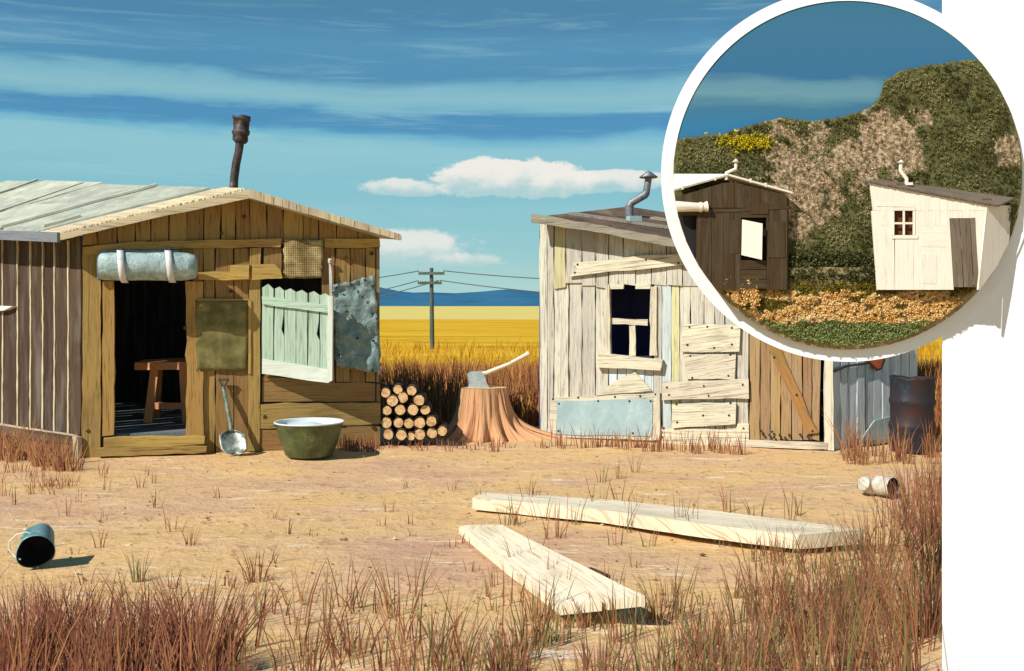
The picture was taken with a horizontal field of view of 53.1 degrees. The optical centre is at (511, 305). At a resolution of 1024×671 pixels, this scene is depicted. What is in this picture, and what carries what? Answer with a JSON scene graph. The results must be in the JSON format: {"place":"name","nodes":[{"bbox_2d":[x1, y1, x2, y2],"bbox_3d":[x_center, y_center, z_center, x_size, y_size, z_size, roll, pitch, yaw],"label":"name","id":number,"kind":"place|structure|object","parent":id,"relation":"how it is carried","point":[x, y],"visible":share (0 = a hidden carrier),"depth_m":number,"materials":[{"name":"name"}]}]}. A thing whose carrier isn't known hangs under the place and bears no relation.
{"place":"outdoors","nodes":[
{"label":"outdoors","id":0,"kind":"place"},
{"bbox_2d":[380,287,538,305],"bbox_3d":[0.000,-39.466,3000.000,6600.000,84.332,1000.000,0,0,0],"label":"hills","id":1,"kind":"structure","parent":0,"point":[507,297],"depth_m":2743.59,"materials":[{"name":"blue"}]},
{"bbox_2d":[380,306,538,318],"bbox_3d":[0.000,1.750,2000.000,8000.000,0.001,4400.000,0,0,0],"label":"field","id":2,"kind":"structure","parent":0,"point":[462,312],"depth_m":254.66,"materials":[{"name":"yellow plant"}]},
{"bbox_2d":[0,423,941,670],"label":"ground","id":3,"kind":"structure","parent":0,"point":[357,506],"depth_m":7.93,"materials":[{"name":"soil"}]},
{"bbox_2d":[9,523,55,567],"bbox_3d":[-3.145,1.576,6.711,0.274,0.256,0.290,0,0,-26],"label":"pail","id":4,"kind":"object","parent":3,"relation":"on","point":[36,547],"visible":1,"depth_m":6.73,"materials":[{"name":"metal"}]},
{"bbox_2d":[0,115,400,458],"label":"wooden hut","id":5,"kind":"object","parent":3,"relation":"on","point":[267,305],"visible":0.98,"depth_m":11.97,"materials":[{"name":"wood"}]},
{"bbox_2d":[134,358,186,422],"bbox_3d":[-4.288,1.055,12.785,0.730,0.796,0.530,0,0,0],"label":"stool","id":6,"kind":"object","parent":5,"relation":"on","point":[155,405],"visible":0.71,"depth_m":12.67,"materials":[{"name":"brown wood"}]},
{"bbox_2d":[218,378,247,454],"bbox_3d":[-3.201,1.263,11.729,0.303,0.853,0.358,0,0,-22],"label":"shovel","id":7,"kind":"object","parent":3,"relation":"on","point":[232,441],"visible":1,"depth_m":11.70,"materials":[{"name":"metal"}]},
{"bbox_2d":[270,417,347,458],"bbox_3d":[-2.284,1.496,11.544,0.788,0.387,0.788,0,0,34],"label":"enamel tub","id":8,"kind":"object","parent":3,"relation":"on","point":[308,437],"visible":1,"depth_m":11.29,"materials":[{"name":"green metal"}]},
{"bbox_2d":[382,424,396,439],"bbox_3d":[-1.502,1.553,12.596,0.151,0.150,0.492,0,0,-2],"label":"log","id":9,"kind":"object","parent":3,"relation":"on","point":[387,434],"visible":0.95,"depth_m":12.35,"materials":[{"name":"brown wood"}]},
{"bbox_2d":[380,413,394,428],"bbox_3d":[-1.524,1.423,12.632,0.169,0.162,0.474,0,0,0],"label":"log","id":10,"kind":"object","parent":9,"relation":"on","point":[386,422],"visible":0.97,"depth_m":12.40,"materials":[{"name":"brown wood"}]},
{"bbox_2d":[381,404,393,415],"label":"log","id":11,"kind":"object","parent":10,"relation":"on","point":[386,410],"visible":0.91,"depth_m":12.40,"materials":[{"name":"brown wood"}]},
{"bbox_2d":[395,426,409,440],"bbox_3d":[-1.351,1.563,12.643,0.153,0.158,0.595,0,0,-3],"label":"log","id":12,"kind":"object","parent":3,"relation":"on","point":[401,435],"visible":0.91,"depth_m":12.35,"materials":[{"name":"brown wood"}]},
{"bbox_2d":[393,413,406,428],"bbox_3d":[-1.383,1.420,12.678,0.143,0.150,0.566,0,0,-2],"label":"log","id":13,"kind":"object","parent":12,"relation":"on","point":[398,423],"visible":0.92,"depth_m":12.40,"materials":[{"name":"brown wood"}]},
{"bbox_2d":[394,402,408,415],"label":"log","id":14,"kind":"object","parent":13,"relation":"on","point":[399,410],"visible":0.91,"depth_m":12.37,"materials":[{"name":"brown wood"}]},
{"bbox_2d":[386,392,399,407],"bbox_3d":[-1.442,1.150,12.590,0.166,0.167,0.463,0,0,0],"label":"log","id":15,"kind":"object","parent":14,"relation":"on","point":[392,401],"visible":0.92,"depth_m":12.36,"materials":[{"name":"brown wood"}]},
{"bbox_2d":[380,384,392,397],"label":"log","id":16,"kind":"object","parent":15,"relation":"on","point":[385,392],"visible":0.98,"depth_m":12.38,"materials":[{"name":"brown wood"}]},
{"bbox_2d":[397,388,411,403],"bbox_3d":[-1.327,1.116,12.644,0.149,0.160,0.519,0,0,-2],"label":"log","id":17,"kind":"object","parent":14,"relation":"on","point":[403,397],"visible":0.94,"depth_m":12.39,"materials":[{"name":"brown wood"}]},
{"bbox_2d":[392,380,404,394],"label":"log","id":18,"kind":"object","parent":17,"relation":"on","point":[396,389],"visible":0.98,"depth_m":12.39,"materials":[{"name":"brown wood"}]},
{"bbox_2d":[403,414,417,428],"bbox_3d":[-1.253,1.430,12.674,0.146,0.142,0.546,0,0,0],"label":"log","id":19,"kind":"object","parent":12,"relation":"on","point":[408,424],"visible":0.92,"depth_m":12.40,"materials":[{"name":"brown wood"}]},
{"bbox_2d":[407,427,417,440],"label":"log","id":20,"kind":"object","parent":3,"relation":"on","point":[411,436],"visible":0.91,"depth_m":12.37,"materials":[{"name":"brown wood"}]},
{"bbox_2d":[413,425,426,440],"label":"log","id":21,"kind":"object","parent":3,"relation":"on","point":[419,434],"visible":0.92,"depth_m":12.37,"materials":[{"name":"brown wood"}]},
{"bbox_2d":[413,413,426,428],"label":"log","id":22,"kind":"object","parent":21,"relation":"on","point":[419,423],"visible":0.94,"depth_m":12.37,"materials":[{"name":"brown wood"}]},
{"bbox_2d":[406,401,421,415],"bbox_3d":[-1.197,1.261,12.620,0.161,0.160,0.507,0,0,0],"label":"log","id":23,"kind":"object","parent":22,"relation":"on","point":[412,409],"visible":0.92,"depth_m":12.37,"materials":[{"name":"brown wood"}]},
{"bbox_2d":[413,391,426,406],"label":"log","id":24,"kind":"object","parent":23,"relation":"on","point":[418,400],"visible":0.99,"depth_m":12.35,"materials":[{"name":"brown wood"}]},
{"bbox_2d":[406,383,418,395],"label":"log","id":25,"kind":"object","parent":24,"relation":"on","point":[411,390],"visible":1,"depth_m":12.37,"materials":[{"name":"brown wood"}]},
{"bbox_2d":[426,424,438,438],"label":"log","id":26,"kind":"object","parent":3,"relation":"on","point":[432,433],"visible":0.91,"depth_m":12.39,"materials":[{"name":"brown wood"}]},
{"bbox_2d":[425,412,437,427],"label":"log","id":27,"kind":"object","parent":26,"relation":"on","point":[431,421],"visible":0.98,"depth_m":12.36,"materials":[{"name":"brown wood"}]},
{"bbox_2d":[420,401,431,415],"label":"log","id":28,"kind":"object","parent":27,"relation":"on","point":[425,410],"visible":0.96,"depth_m":12.39,"materials":[{"name":"brown wood"}]},
{"bbox_2d":[437,421,447,436],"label":"log","id":29,"kind":"object","parent":3,"relation":"on","point":[442,431],"visible":0.99,"depth_m":12.38,"materials":[{"name":"brown wood"}]},
{"bbox_2d":[0,410,941,496],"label":"wall foot grass","id":30,"kind":"structure","parent":3,"relation":"on","point":[37,453],"depth_m":11.47,"materials":[{"name":"brown plant"}]},
{"bbox_2d":[1,446,941,670],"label":"pebbles","id":31,"kind":"object","parent":3,"relation":"on","point":[401,578],"visible":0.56,"depth_m":6.93,"materials":[{"name":"beige stone"}]},
{"bbox_2d":[435,386,567,443],"bbox_3d":[-0.102,1.386,13.260,1.971,0.659,1.142,0,0,0],"label":"tree stump","id":32,"kind":"object","parent":3,"relation":"on","point":[484,414],"visible":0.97,"depth_m":12.99,"materials":[{"name":"brown wood"}]},
{"bbox_2d":[467,351,529,388],"bbox_3d":[-0.171,0.860,13.222,0.818,0.548,0.071,0,0,0],"label":"axe","id":33,"kind":"object","parent":32,"relation":"in","point":[476,378],"visible":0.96,"depth_m":13.19,"materials":[{"name":"metal"}]},
{"bbox_2d":[459,525,644,614],"bbox_3d":[0.088,1.607,6.454,0.353,0.174,2.472,0,0,-21],"label":"plank","id":34,"kind":"object","parent":3,"relation":"on","point":[488,542],"visible":0.96,"depth_m":6.09,"materials":[{"name":"beige wood"}]},
{"bbox_2d":[589,567,609,578],"bbox_3d":[0.479,1.640,6.013,0.100,0.150,0.200,0,0,-29],"label":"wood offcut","id":35,"kind":"object","parent":3,"relation":"on","point":[599,572],"visible":0.21,"depth_m":6.00,"materials":[{"name":"brown wood"}]},
{"bbox_2d":[472,493,863,548],"bbox_3d":[1.046,1.635,7.884,3.141,0.130,0.487,0,0,35],"label":"plank","id":36,"kind":"object","parent":3,"relation":"on","point":[711,524],"visible":0.91,"depth_m":7.66,"materials":[{"name":"beige wood"}]},
{"bbox_2d":[531,170,916,450],"bbox_3d":[2.878,-0.051,13.364,4.750,3.568,2.435,0,0,19],"label":"wooden hut","id":37,"kind":"object","parent":3,"relation":"on","point":[638,328],"visible":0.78,"depth_m":12.77,"materials":[{"name":"white wood"}]},
{"bbox_2d":[605,284,657,355],"bbox_3d":[1.505,0.185,12.903,0.671,0.913,0.090,0,0,19],"label":"window frame","id":38,"kind":"structure","parent":37,"relation":"in","point":[609,320],"depth_m":12.90,"materials":[{"name":"white wood"}]},
{"bbox_2d":[749,334,820,440],"bbox_3d":[3.276,0.830,12.271,0.849,1.601,0.073,0,0,19],"label":"door","id":39,"kind":"structure","parent":37,"relation":"in","point":[805,409],"depth_m":12.27,"materials":[{"name":"brown wood"}]},
{"bbox_2d":[857,476,874,494],"bbox_3d":[3.213,1.627,9.251,0.173,0.177,0.153,0,0,-30],"label":"tin can","id":40,"kind":"object","parent":3,"relation":"on","point":[866,485],"visible":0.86,"depth_m":9.21,"materials":[{"name":"silver metal"}]},
{"bbox_2d":[872,475,898,495],"bbox_3d":[3.341,1.614,9.159,0.174,0.181,0.183,0,0,-29],"label":"tin can","id":41,"kind":"object","parent":3,"relation":"on","point":[878,481],"visible":0.77,"depth_m":9.13,"materials":[{"name":"silver metal"}]},
{"bbox_2d":[888,375,935,453],"bbox_3d":[4.678,1.263,11.979,0.523,0.882,0.518,0,0,0],"label":"oil drum","id":42,"kind":"object","parent":3,"relation":"on","point":[912,401],"visible":0.91,"depth_m":11.77,"materials":[{"name":"grey metal"}]},
{"bbox_2d":[942,0,1023,670],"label":"white wall","id":43,"kind":"structure","parent":3,"relation":"on","point":[983,487],"depth_m":4.61,"materials":[{"name":"paint"}]},
{"bbox_2d":[661,0,1023,361],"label":"round display board","id":44,"kind":"object","parent":43,"relation":"attached to","point":[811,60],"visible":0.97,"depth_m":4.60,"materials":[{"name":"white paint"}]},
{"bbox_2d":[717,267,978,348],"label":"model ground","id":45,"kind":"structure","parent":44,"relation":"attached to","point":[965,299],"depth_m":4.55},
{"bbox_2d":[674,159,792,289],"bbox_3d":[0.967,-0.356,4.510,0.525,0.576,0.110,0,0,-2],"label":"model hut","id":46,"kind":"object","parent":45,"relation":"on","point":[732,229],"visible":1,"depth_m":4.49,"materials":[{"name":"brown wood"}]},
{"bbox_2d":[724,276,962,325],"bbox_3d":[1.457,-0.021,4.532,1.082,0.232,0.063,0,0,-2],"label":"orange ground cover","id":47,"kind":"object","parent":45,"relation":"on","point":[746,294],"visible":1,"depth_m":4.53,"materials":[{"name":"orange plant"}]},
{"bbox_2d":[722,279,975,312],"bbox_3d":[1.486,-0.043,4.526,1.170,0.154,0.042,0,0,0],"label":"olive ground cover","id":48,"kind":"object","parent":47,"relation":"on","point":[964,290],"visible":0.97,"depth_m":4.52,"materials":[{"name":"plant"}]},
{"bbox_2d":[760,317,930,346],"bbox_3d":[1.478,0.116,4.546,0.761,0.137,0.045,0,0,0],"label":"green ground cover","id":49,"kind":"object","parent":45,"relation":"attached to","point":[840,331],"visible":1,"depth_m":4.55,"materials":[{"name":"green plant"}]},
{"bbox_2d":[674,59,1021,289],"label":"model hill","id":50,"kind":"structure","parent":45,"relation":"on","point":[791,171],"depth_m":4.57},
{"bbox_2d":[705,129,787,156],"bbox_3d":[1.045,-0.725,4.569,0.371,0.130,0.027,0,0,0],"label":"yellow bush","id":51,"kind":"object","parent":50,"relation":"on","point":[746,141],"visible":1,"depth_m":4.57,"materials":[{"name":"yellow plant"}]},
{"bbox_2d":[677,60,1019,282],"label":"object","id":52,"kind":"object","parent":50,"relation":"on","point":[815,261],"visible":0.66,"depth_m":4.56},
{"bbox_2d":[733,87,1009,244],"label":"model rocks","id":53,"kind":"object","parent":50,"relation":"on","point":[866,174],"visible":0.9,"depth_m":4.56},
{"bbox_2d":[867,160,1013,289],"bbox_3d":[1.919,-0.355,4.520,0.723,0.574,0.166,0,0,0],"label":"model hut","id":54,"kind":"object","parent":45,"relation":"on","point":[922,240],"visible":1,"depth_m":4.49,"materials":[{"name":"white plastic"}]},
{"bbox_2d":[891,207,917,238],"bbox_3d":[1.722,-0.362,4.492,0.114,0.138,0.007,0,0,4],"label":"window frame","id":55,"kind":"structure","parent":54,"relation":"in","point":[893,209],"depth_m":4.49,"materials":[{"name":"white wood"}]},
{"bbox_2d":[949,218,977,286],"bbox_3d":[1.976,-0.232,4.476,0.125,0.303,0.009,0,0,4],"label":"door","id":56,"kind":"structure","parent":54,"relation":"in","point":[963,235],"depth_m":4.47,"materials":[{"name":"brown wood"}]},
{"bbox_2d":[0,430,941,670],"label":"foreground grass","id":57,"kind":"structure","parent":0,"point":[186,645],"depth_m":4.83,"materials":[{"name":"brown plant"}]},
{"bbox_2d":[0,0,941,292],"label":"sky","id":58,"kind":"structure","parent":0,"point":[442,126],"materials":[{"name":"blue"}]},
{"bbox_2d":[380,319,941,401],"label":"field","id":59,"kind":"structure","parent":0,"point":[488,331],"depth_m":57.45,"materials":[{"name":"yellow plant"}]},
{"bbox_2d":[418,268,444,348],"bbox_3d":[-3.151,0.117,39.962,1.040,3.168,0.265,0,0,0],"label":"telegraph pole","id":60,"kind":"object","parent":59,"relation":"on","point":[431,273],"visible":0.93,"depth_m":39.92,"materials":[{"name":"wood"}]},
{"bbox_2d":[380,280,418,290],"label":"power line","id":61,"kind":"object","parent":60,"relation":"attached to","point":[400,285],"visible":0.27,"depth_m":41.95,"materials":[{"name":"grey metal"}]},
{"bbox_2d":[380,270,419,277],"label":"power line","id":62,"kind":"object","parent":60,"relation":"attached to","point":[400,274],"visible":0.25,"depth_m":40.35,"materials":[{"name":"grey metal"}]},
{"bbox_2d":[380,280,438,296],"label":"power line","id":63,"kind":"object","parent":60,"relation":"attached to","point":[405,289],"visible":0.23,"depth_m":43.25,"materials":[{"name":"grey metal"}]},
{"bbox_2d":[439,280,538,291],"bbox_3d":[1.337,-0.588,37.940,9.224,0.829,0.036,0,0,25],"label":"power line","id":64,"kind":"object","parent":60,"relation":"attached to","point":[489,286],"visible":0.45,"depth_m":38.93,"materials":[{"name":"grey metal"}]},
{"bbox_2d":[443,270,538,278],"bbox_3d":[1.403,-1.098,37.940,9.102,0.553,0.036,0,0,25],"label":"power line","id":65,"kind":"object","parent":60,"relation":"attached to","point":[491,275],"visible":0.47,"depth_m":38.93,"materials":[{"name":"grey metal"}]},
{"bbox_2d":[380,352,941,442],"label":"tall dry grass","id":66,"kind":"structure","parent":59,"relation":"on","point":[442,392],"depth_m":14.63,"materials":[{"name":"brown plant"}]}
]}

